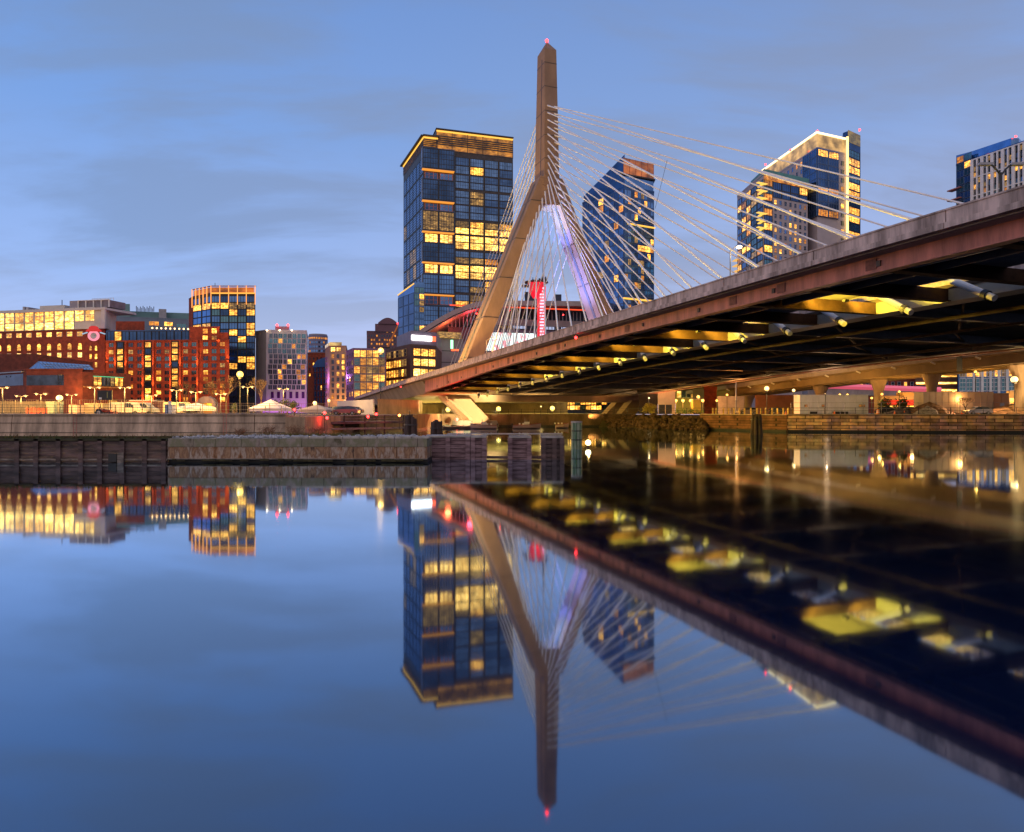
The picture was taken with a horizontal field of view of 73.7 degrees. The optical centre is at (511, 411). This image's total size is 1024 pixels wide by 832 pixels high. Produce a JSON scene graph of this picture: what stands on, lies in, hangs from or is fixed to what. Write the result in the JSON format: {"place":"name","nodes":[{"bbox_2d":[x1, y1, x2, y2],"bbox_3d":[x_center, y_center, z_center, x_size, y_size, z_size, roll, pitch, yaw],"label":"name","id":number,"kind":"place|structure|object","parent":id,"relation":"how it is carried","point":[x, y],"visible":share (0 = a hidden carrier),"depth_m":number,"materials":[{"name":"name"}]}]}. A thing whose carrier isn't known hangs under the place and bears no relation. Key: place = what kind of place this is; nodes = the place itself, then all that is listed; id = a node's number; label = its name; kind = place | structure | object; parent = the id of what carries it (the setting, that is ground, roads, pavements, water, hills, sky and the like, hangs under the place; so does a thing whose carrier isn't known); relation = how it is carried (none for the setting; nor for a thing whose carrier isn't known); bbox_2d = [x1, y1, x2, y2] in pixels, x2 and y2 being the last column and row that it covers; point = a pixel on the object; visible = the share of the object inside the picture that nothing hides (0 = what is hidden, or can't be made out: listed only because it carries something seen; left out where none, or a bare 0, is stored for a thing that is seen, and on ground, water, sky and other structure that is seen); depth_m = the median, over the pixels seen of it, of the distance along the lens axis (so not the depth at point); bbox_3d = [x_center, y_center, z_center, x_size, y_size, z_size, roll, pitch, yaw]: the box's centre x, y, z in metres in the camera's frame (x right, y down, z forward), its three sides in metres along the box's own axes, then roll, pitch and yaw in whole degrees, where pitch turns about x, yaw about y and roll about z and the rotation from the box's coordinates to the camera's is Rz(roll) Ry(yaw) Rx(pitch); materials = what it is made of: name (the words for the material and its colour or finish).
{"place":"outdoors","nodes":[
{"label":"outdoors","id":0,"kind":"place"},
{"bbox_2d":[0,401,45,411],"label":"equipment shed","id":1,"kind":"structure","parent":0,"point":[29,403],"depth_m":125.00,"materials":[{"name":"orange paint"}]},
{"bbox_2d":[0,298,135,372],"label":"brick warehouse","id":2,"kind":"structure","parent":0,"point":[55,330],"depth_m":251.84,"materials":[{"name":"brown"}]},
{"bbox_2d":[82,326,104,340],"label":"ring sign","id":3,"kind":"object","parent":2,"relation":"attached to","point":[93,334],"visible":1,"depth_m":244.00,"materials":[{"name":"red"}]},
{"bbox_2d":[116,304,188,329],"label":"teal roofed block","id":4,"kind":"structure","parent":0,"point":[163,319],"depth_m":348.89,"materials":[{"name":"grey metal"}]},
{"bbox_2d":[189,286,255,412],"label":"dark glass tower","id":5,"kind":"structure","parent":0,"point":[230,310],"depth_m":290.97,"materials":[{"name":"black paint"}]},
{"bbox_2d":[308,334,327,352],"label":"round office tower","id":6,"kind":"structure","parent":0,"point":[317,343],"depth_m":703.47,"materials":[{"name":"blue"}]},
{"bbox_2d":[367,318,397,347],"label":"stepped office tower","id":7,"kind":"structure","parent":0,"point":[380,336],"depth_m":701.76,"materials":[{"name":"red stone"}]},
{"bbox_2d":[0,427,1023,831],"bbox_3d":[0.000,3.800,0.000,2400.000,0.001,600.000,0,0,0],"label":"water","id":8,"kind":"structure","parent":0,"point":[612,629],"depth_m":11.38,"materials":[{"name":"blue liquid"}]},
{"bbox_2d":[0,439,168,462],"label":"timber bulkhead","id":9,"kind":"object","parent":8,"relation":"in","point":[74,450],"visible":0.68,"depth_m":51.01,"materials":[{"name":"brown wood"}]},
{"bbox_2d":[108,453,123,462],"bbox_3d":[-29.452,3.440,50.799,1.153,0.780,0.323,0,0,0],"label":"outfall","id":10,"kind":"object","parent":9,"relation":"in","point":[116,457],"visible":0.86,"depth_m":50.76,"materials":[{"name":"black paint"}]},
{"bbox_2d":[0,432,426,438],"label":"dry grass","id":11,"kind":"structure","parent":9,"relation":"on","point":[105,437],"depth_m":51.50,"materials":[{"name":"brown plant"}]},
{"bbox_2d":[0,413,342,437],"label":"quay wall","id":12,"kind":"structure","parent":8,"relation":"in","point":[105,424],"depth_m":89.95,"materials":[{"name":"concrete"}]},
{"bbox_2d":[0,405,167,412],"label":"quay railing","id":13,"kind":"object","parent":12,"relation":"on","point":[80,407],"visible":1,"depth_m":90.58,"materials":[{"name":"black paint"}]},
{"bbox_2d":[168,405,281,412],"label":"quay railing","id":14,"kind":"object","parent":12,"relation":"on","point":[232,409],"visible":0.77,"depth_m":91.18,"materials":[{"name":"metal"}]},
{"bbox_2d":[167,436,434,461],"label":"stone pier","id":15,"kind":"structure","parent":8,"relation":"in","point":[334,448],"depth_m":50.94,"materials":[{"name":"grey stone"}]},
{"bbox_2d":[172,459,422,461],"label":"weed clumps","id":16,"kind":"object","parent":15,"relation":"attached to","point":[368,460],"visible":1,"depth_m":50.71,"materials":[{"name":"green plant"}]},
{"bbox_2d":[172,434,429,438],"bbox_3d":[-16.005,1.944,53.582,19.231,0.305,5.170,0,0,0],"label":"rubble","id":17,"kind":"object","parent":15,"relation":"on","point":[247,436],"visible":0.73,"depth_m":52.86,"materials":[{"name":"grey stone"}]},
{"bbox_2d":[297,415,403,434],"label":"jetty","id":18,"kind":"object","parent":8,"relation":"in","point":[344,422],"visible":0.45,"depth_m":107.08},
{"bbox_2d":[289,414,442,434],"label":"bank wall","id":19,"kind":"structure","parent":8,"relation":"in","point":[424,421],"depth_m":123.01,"materials":[{"name":"concrete"}]},
{"bbox_2d":[404,414,417,434],"bbox_3d":[-9.036,2.529,61.007,1.475,4.559,1.329,0,0,0],"label":"pile cluster","id":20,"kind":"object","parent":8,"relation":"in","point":[410,426],"visible":0.48,"depth_m":60.56,"materials":[{"name":"wood"}]},
{"bbox_2d":[430,420,442,434],"bbox_3d":[-6.969,2.779,63.007,1.425,4.059,1.286,0,0,0],"label":"pile cluster","id":21,"kind":"object","parent":8,"relation":"in","point":[436,427],"visible":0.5,"depth_m":62.57,"materials":[{"name":"wood"}]},
{"bbox_2d":[428,435,471,459],"bbox_3d":[-5.001,3.150,55.100,3.420,2.500,2.600,0,0,0],"label":"timber fender","id":22,"kind":"object","parent":8,"relation":"in","point":[452,447],"visible":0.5,"depth_m":54.02,"materials":[{"name":"brown wood"}]},
{"bbox_2d":[471,435,486,459],"bbox_3d":[-2.632,3.165,55.100,1.271,2.470,2.600,0,0,0],"label":"timber fender","id":23,"kind":"object","parent":8,"relation":"in","point":[478,447],"visible":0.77,"depth_m":53.82,"materials":[{"name":"wood"}]},
{"bbox_2d":[470,420,498,428],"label":"motor boat","id":24,"kind":"object","parent":8,"relation":"on","point":[482,425],"visible":1,"depth_m":149.37,"materials":[{"name":"brown paint"}]},
{"bbox_2d":[508,435,531,459],"bbox_3d":[0.608,3.170,55.100,1.879,2.460,2.600,0,0,0],"label":"timber fender","id":25,"kind":"object","parent":8,"relation":"in","point":[519,447],"visible":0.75,"depth_m":53.99,"materials":[{"name":"wood"}]},
{"bbox_2d":[447,433,562,458],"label":"fender walkway","id":26,"kind":"structure","parent":25,"relation":"on","point":[506,457],"depth_m":55.25,"materials":[{"name":"wood"}]},
{"bbox_2d":[442,414,607,426],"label":"wharf wall","id":27,"kind":"structure","parent":8,"relation":"in","point":[550,420],"depth_m":171.85,"materials":[{"name":"concrete"}]},
{"bbox_2d":[443,409,612,413],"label":"wharf railing","id":28,"kind":"object","parent":27,"relation":"on","point":[521,411],"visible":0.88,"depth_m":172.58,"materials":[{"name":"black paint"}]},
{"bbox_2d":[511,420,540,428],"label":"motor boat","id":29,"kind":"object","parent":8,"relation":"on","point":[526,425],"visible":1,"depth_m":151.45,"materials":[{"name":"brown paint"}]},
{"bbox_2d":[540,435,563,459],"bbox_3d":[3.215,3.170,55.100,1.828,2.460,2.600,0,0,0],"label":"timber fender","id":30,"kind":"object","parent":8,"relation":"in","point":[552,447],"visible":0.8,"depth_m":53.82,"materials":[{"name":"wood"}]},
{"bbox_2d":[571,421,581,448],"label":"green pile dolphin","id":31,"kind":"object","parent":8,"relation":"in","point":[576,434],"visible":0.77,"depth_m":68.59,"materials":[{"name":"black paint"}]},
{"bbox_2d":[700,414,786,431],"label":"masonry bank wall","id":32,"kind":"structure","parent":8,"relation":"in","point":[770,422],"depth_m":134.58,"materials":[{"name":"brown stone"}]},
{"bbox_2d":[750,414,762,434],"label":"pile cluster","id":33,"kind":"object","parent":8,"relation":"in","point":[756,424],"visible":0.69,"depth_m":111.31,"materials":[{"name":"wood"}]},
{"bbox_2d":[786,414,1023,432],"bbox_3d":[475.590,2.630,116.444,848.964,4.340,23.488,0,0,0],"label":"granite bank wall","id":34,"kind":"structure","parent":8,"relation":"in","point":[963,423],"depth_m":123.85,"materials":[{"name":"brown stone"}]},
{"bbox_2d":[0,0,1023,414],"label":"sky","id":35,"kind":"structure","parent":0,"point":[153,152],"materials":[{"name":"blue"}]},
{"bbox_2d":[255,412,873,414],"bbox_3d":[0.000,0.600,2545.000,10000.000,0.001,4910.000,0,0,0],"label":"ground","id":36,"kind":"structure","parent":0,"point":[453,413],"depth_m":206.92,"materials":[{"name":"grey concrete"}]},
{"bbox_2d":[45,401,63,411],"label":"storage container","id":37,"kind":"object","parent":36,"relation":"on","point":[50,403],"visible":0.48,"depth_m":118.00,"materials":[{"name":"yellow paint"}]},
{"bbox_2d":[0,354,130,411],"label":"rust brick block","id":38,"kind":"structure","parent":36,"relation":"on","point":[30,375],"depth_m":153.08,"materials":[{"name":"red brick"}]},
{"bbox_2d":[0,374,22,385],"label":"ribbon window","id":39,"kind":"structure","parent":38,"relation":"in","point":[15,379],"depth_m":155.64,"materials":[{"name":"grey glass"}]},
{"bbox_2d":[26,375,63,384],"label":"ribbon window","id":40,"kind":"structure","parent":38,"relation":"in","point":[30,379],"depth_m":151.30,"materials":[{"name":"grey glass"}]},
{"bbox_2d":[5,400,163,411],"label":"site fence","id":41,"kind":"object","parent":36,"relation":"on","point":[79,405],"visible":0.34,"depth_m":104.94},
{"bbox_2d":[84,403,108,411],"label":"equipment shed","id":42,"kind":"structure","parent":36,"relation":"on","point":[91,405],"depth_m":118.00,"materials":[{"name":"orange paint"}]},
{"bbox_2d":[97,390,112,409],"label":"noticeboard","id":43,"kind":"object","parent":36,"relation":"on","point":[104,394],"visible":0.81,"depth_m":101.92,"materials":[{"name":"black paint"}]},
{"bbox_2d":[109,402,146,411],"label":"parked van","id":44,"kind":"object","parent":36,"relation":"on","point":[134,404],"visible":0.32,"depth_m":112.05,"materials":[{"name":"beige paint"}]},
{"bbox_2d":[105,321,229,412],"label":"brick hotel","id":45,"kind":"structure","parent":36,"relation":"on","point":[160,364],"depth_m":233.94,"materials":[{"name":"red brick"}]},
{"bbox_2d":[164,402,198,412],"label":"parked van","id":46,"kind":"object","parent":36,"relation":"on","point":[182,403],"visible":0.23,"depth_m":113.05,"materials":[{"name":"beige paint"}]},
{"bbox_2d":[175,381,196,401],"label":"bare tree","id":47,"kind":"object","parent":36,"relation":"on","point":[185,389],"visible":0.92,"depth_m":123.98,"materials":[{"name":"brown plant"}]},
{"bbox_2d":[177,403,215,410],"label":"marquee tent","id":48,"kind":"object","parent":36,"relation":"on","point":[193,407],"visible":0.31,"depth_m":111.57,"materials":[{"name":"fabric"}]},
{"bbox_2d":[197,396,217,412],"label":"tent","id":49,"kind":"object","parent":36,"relation":"on","point":[205,400],"visible":0.54,"depth_m":198.80,"materials":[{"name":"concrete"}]},
{"bbox_2d":[203,381,228,404],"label":"bare tree","id":50,"kind":"object","parent":36,"relation":"on","point":[207,388],"visible":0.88,"depth_m":124.73,"materials":[{"name":"brown plant"}]},
{"bbox_2d":[205,375,241,412],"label":"bare tree","id":51,"kind":"object","parent":36,"relation":"on","point":[232,382],"visible":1,"depth_m":121.93,"materials":[{"name":"brown plant"}]},
{"bbox_2d":[167,403,332,414],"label":"site fence","id":52,"kind":"object","parent":36,"relation":"on","point":[269,406],"visible":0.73,"depth_m":108.87,"materials":[{"name":"grey metal"}]},
{"bbox_2d":[245,378,267,412],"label":"bare tree","id":53,"kind":"object","parent":36,"relation":"on","point":[260,387],"visible":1,"depth_m":121.33,"materials":[{"name":"brown plant"}]},
{"bbox_2d":[249,400,291,414],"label":"marquee tent","id":54,"kind":"object","parent":36,"relation":"on","point":[285,408],"visible":0.74,"depth_m":111.77,"materials":[{"name":"fabric"}]},
{"bbox_2d":[255,324,307,412],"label":"white framed hotel","id":55,"kind":"structure","parent":36,"relation":"on","point":[282,357],"depth_m":299.16,"materials":[{"name":"clear glass"}]},
{"bbox_2d":[308,353,324,406],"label":"dark red block","id":56,"kind":"structure","parent":36,"relation":"on","point":[313,358],"depth_m":420.00,"materials":[{"name":"brick"}]},
{"bbox_2d":[298,405,334,414],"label":"marquee tent","id":57,"kind":"object","parent":36,"relation":"on","point":[311,409],"visible":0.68,"depth_m":115.02,"materials":[{"name":"fabric"}]},
{"bbox_2d":[313,357,324,406],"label":"blue roofed block","id":58,"kind":"structure","parent":36,"relation":"on","point":[319,379],"depth_m":326.13,"materials":[{"name":"red brick"}]},
{"bbox_2d":[325,342,346,406],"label":"beige apartment block","id":59,"kind":"structure","parent":36,"relation":"on","point":[335,372],"depth_m":285.00,"materials":[{"name":"brick"}]},
{"bbox_2d":[331,406,359,414],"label":"parked car","id":60,"kind":"object","parent":36,"relation":"on","point":[352,410],"visible":1,"depth_m":117.14,"materials":[{"name":"red paint"}]},
{"bbox_2d":[337,399,373,413],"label":"white ramp wall","id":61,"kind":"structure","parent":36,"relation":"on","point":[367,406],"depth_m":142.82,"materials":[{"name":"white concrete"}]},
{"bbox_2d":[346,348,386,412],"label":"glass fronted apartments","id":62,"kind":"structure","parent":36,"relation":"on","point":[362,370],"depth_m":251.10,"materials":[{"name":"yellow"}]},
{"bbox_2d":[377,399,422,413],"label":"stained abutment","id":63,"kind":"object","parent":36,"relation":"on","point":[391,406],"visible":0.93,"depth_m":157.66,"materials":[{"name":"brown concrete"}]},
{"bbox_2d":[398,282,423,335],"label":"glass annex","id":64,"kind":"object","parent":36,"relation":"on","point":[411,307],"visible":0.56,"depth_m":375.01,"materials":[{"name":"blue"}]},
{"bbox_2d":[386,331,441,385],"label":"lit corner office","id":65,"kind":"structure","parent":36,"relation":"on","point":[413,354],"depth_m":267.01,"materials":[{"name":"grey"}]},
{"bbox_2d":[400,128,513,327],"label":"glass office tower","id":66,"kind":"structure","parent":36,"relation":"on","point":[458,186],"depth_m":387.12,"materials":[{"name":"glass"}]},
{"bbox_2d":[422,402,567,412],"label":"wharf shed wall","id":67,"kind":"structure","parent":36,"relation":"on","point":[441,408],"depth_m":222.00,"materials":[{"name":"beige concrete"}]},
{"bbox_2d":[419,300,584,367],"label":"sports arena","id":68,"kind":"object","parent":36,"relation":"on","point":[447,328],"visible":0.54,"depth_m":329.33,"materials":[{"name":"black paint"}]},
{"bbox_2d":[522,277,547,336],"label":"antenna tower","id":69,"kind":"structure","parent":36,"relation":"on","point":[540,309],"depth_m":298.20,"materials":[{"name":"red"}]},
{"bbox_2d":[568,403,607,412],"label":"lit rear garage","id":70,"kind":"structure","parent":36,"relation":"on","point":[587,406],"depth_m":231.97,"materials":[{"name":"yellow paint"}]},
{"bbox_2d":[582,155,654,412],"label":"sloping top tower","id":71,"kind":"structure","parent":36,"relation":"on","point":[646,291],"depth_m":331.05,"materials":[{"name":"blue glass"}]},
{"bbox_2d":[639,393,657,413],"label":"dark shed","id":72,"kind":"structure","parent":36,"relation":"on","point":[644,399],"depth_m":171.00,"materials":[{"name":"brown"}]},
{"bbox_2d":[642,403,656,413],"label":"bush","id":73,"kind":"object","parent":36,"relation":"on","point":[650,408],"visible":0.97,"depth_m":159.15,"materials":[{"name":"green plant"}]},
{"bbox_2d":[658,391,675,413],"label":"beige shed","id":74,"kind":"structure","parent":36,"relation":"on","point":[666,401],"depth_m":170.00,"materials":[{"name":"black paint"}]},
{"bbox_2d":[343,39,1023,425],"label":"cable stayed bridge","id":75,"kind":"structure","parent":36,"relation":"on","point":[945,283],"depth_m":85.70,"materials":[{"name":"concrete"}]},
{"bbox_2d":[976,162,1023,191],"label":"bridge lamp post","id":76,"kind":"object","parent":75,"relation":"on","point":[997,170],"visible":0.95,"depth_m":46.24,"materials":[{"name":"black paint"}]},
{"bbox_2d":[676,391,691,412],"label":"curtain glass hall","id":77,"kind":"structure","parent":36,"relation":"on","point":[680,395],"depth_m":214.02,"materials":[{"name":"yellow glass"}]},
{"bbox_2d":[691,399,700,413],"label":"kiosk","id":78,"kind":"object","parent":36,"relation":"on","point":[695,404],"visible":0.91,"depth_m":168.00,"materials":[{"name":"yellow paint"}]},
{"bbox_2d":[692,388,717,413],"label":"grey block building","id":79,"kind":"structure","parent":36,"relation":"on","point":[698,391],"depth_m":204.06,"materials":[{"name":"grey concrete"}]},
{"bbox_2d":[704,386,716,413],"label":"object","id":80,"kind":"structure","parent":36,"relation":"on","point":[710,397],"depth_m":190.00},
{"bbox_2d":[718,396,744,413],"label":"shed","id":81,"kind":"structure","parent":36,"relation":"on","point":[725,402],"depth_m":176.00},
{"bbox_2d":[732,169,808,407],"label":"teal topped condominium","id":82,"kind":"structure","parent":36,"relation":"on","point":[799,243],"depth_m":312.60,"materials":[{"name":"stone"}]},
{"bbox_2d":[755,395,792,413],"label":"shed","id":83,"kind":"structure","parent":36,"relation":"on","point":[779,401],"depth_m":176.00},
{"bbox_2d":[614,407,1023,413],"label":"bank railing","id":84,"kind":"object","parent":36,"relation":"on","point":[886,410],"visible":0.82,"depth_m":126.69,"materials":[{"name":"black paint"}]},
{"bbox_2d":[793,395,867,413],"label":"white trailer","id":85,"kind":"object","parent":36,"relation":"on","point":[832,400],"visible":0.88,"depth_m":136.00,"materials":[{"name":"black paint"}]},
{"bbox_2d":[675,350,1023,413],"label":"concrete viaduct","id":86,"kind":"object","parent":36,"relation":"on","point":[930,372],"visible":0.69,"depth_m":150.51,"materials":[{"name":"beige concrete"}]},
{"bbox_2d":[862,378,914,412],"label":"brick residential row","id":87,"kind":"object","parent":36,"relation":"on","point":[908,382],"visible":0.05,"depth_m":256.08,"materials":[{"name":"white paint"}]},
{"bbox_2d":[877,395,909,406],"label":"tree","id":88,"kind":"object","parent":36,"relation":"on","point":[884,403],"visible":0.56,"depth_m":144.87,"materials":[{"name":"green plant"}]},
{"bbox_2d":[881,392,913,406],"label":"red canopy shop","id":89,"kind":"structure","parent":36,"relation":"on","point":[909,396],"depth_m":151.88,"materials":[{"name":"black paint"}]},
{"bbox_2d":[913,392,993,413],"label":"beige trailer","id":90,"kind":"object","parent":36,"relation":"on","point":[924,397],"visible":0.58,"depth_m":131.00,"materials":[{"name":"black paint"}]},
{"bbox_2d":[962,406,992,413],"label":"parked car","id":91,"kind":"object","parent":36,"relation":"on","point":[974,412],"visible":0.75,"depth_m":125.62,"materials":[{"name":"grey paint"}]},
{"bbox_2d":[994,393,1008,406],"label":"brown container","id":92,"kind":"object","parent":36,"relation":"on","point":[1001,397],"visible":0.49,"depth_m":131.50,"materials":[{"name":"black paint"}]},
{"bbox_2d":[984,404,1023,413],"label":"dirt mound","id":93,"kind":"object","parent":36,"relation":"on","point":[1007,412],"visible":0.64,"depth_m":125.81,"materials":[{"name":"brown soil"}]},
{"bbox_2d":[599,414,708,429],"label":"bank slope","id":94,"kind":"structure","parent":0,"point":[603,424],"depth_m":163.47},
{"bbox_2d":[602,413,708,429],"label":"riprap","id":95,"kind":"object","parent":94,"relation":"on","point":[673,421],"visible":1,"depth_m":152.00,"materials":[{"name":"stone"}]},
{"bbox_2d":[762,129,860,250],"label":"stone condominium tower","id":96,"kind":"structure","parent":0,"point":[829,152],"depth_m":323.86,"materials":[{"name":"beige stone"}]},
{"bbox_2d":[802,384,941,395],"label":"distant ramp","id":97,"kind":"structure","parent":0,"point":[861,389],"depth_m":211.73,"materials":[{"name":"red metal"}]},
{"bbox_2d":[915,374,956,391],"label":"parking garage","id":98,"kind":"structure","parent":0,"point":[947,383],"depth_m":238.47,"materials":[{"name":"yellow"}]},
{"bbox_2d":[947,135,1023,391],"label":"white grid tower","id":99,"kind":"structure","parent":0,"point":[973,181],"depth_m":314.88,"materials":[{"name":"blue glass"}]},
{"bbox_2d":[958,369,1013,392],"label":"white mullion building","id":100,"kind":"structure","parent":0,"point":[997,381],"depth_m":229.29,"materials":[{"name":"blue glass"}]},
{"label":"riverside path","id":101,"kind":"structure","parent":0,"visible":0},
{"bbox_2d":[798,402,1013,413],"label":"construction fence","id":102,"kind":"object","parent":101,"relation":"on","point":[912,408],"visible":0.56,"depth_m":131.36,"materials":[{"name":"grey metal"}]},
{"bbox_2d":[913,406,938,413],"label":"dirt mound","id":103,"kind":"object","parent":101,"relation":"on","point":[927,412],"visible":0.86,"depth_m":125.95,"materials":[{"name":"brown soil"}]},
{"bbox_2d":[910,402,954,413],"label":"dirt mound","id":104,"kind":"object","parent":101,"relation":"on","point":[930,404],"visible":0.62,"depth_m":127.52,"materials":[{"name":"brown soil"}]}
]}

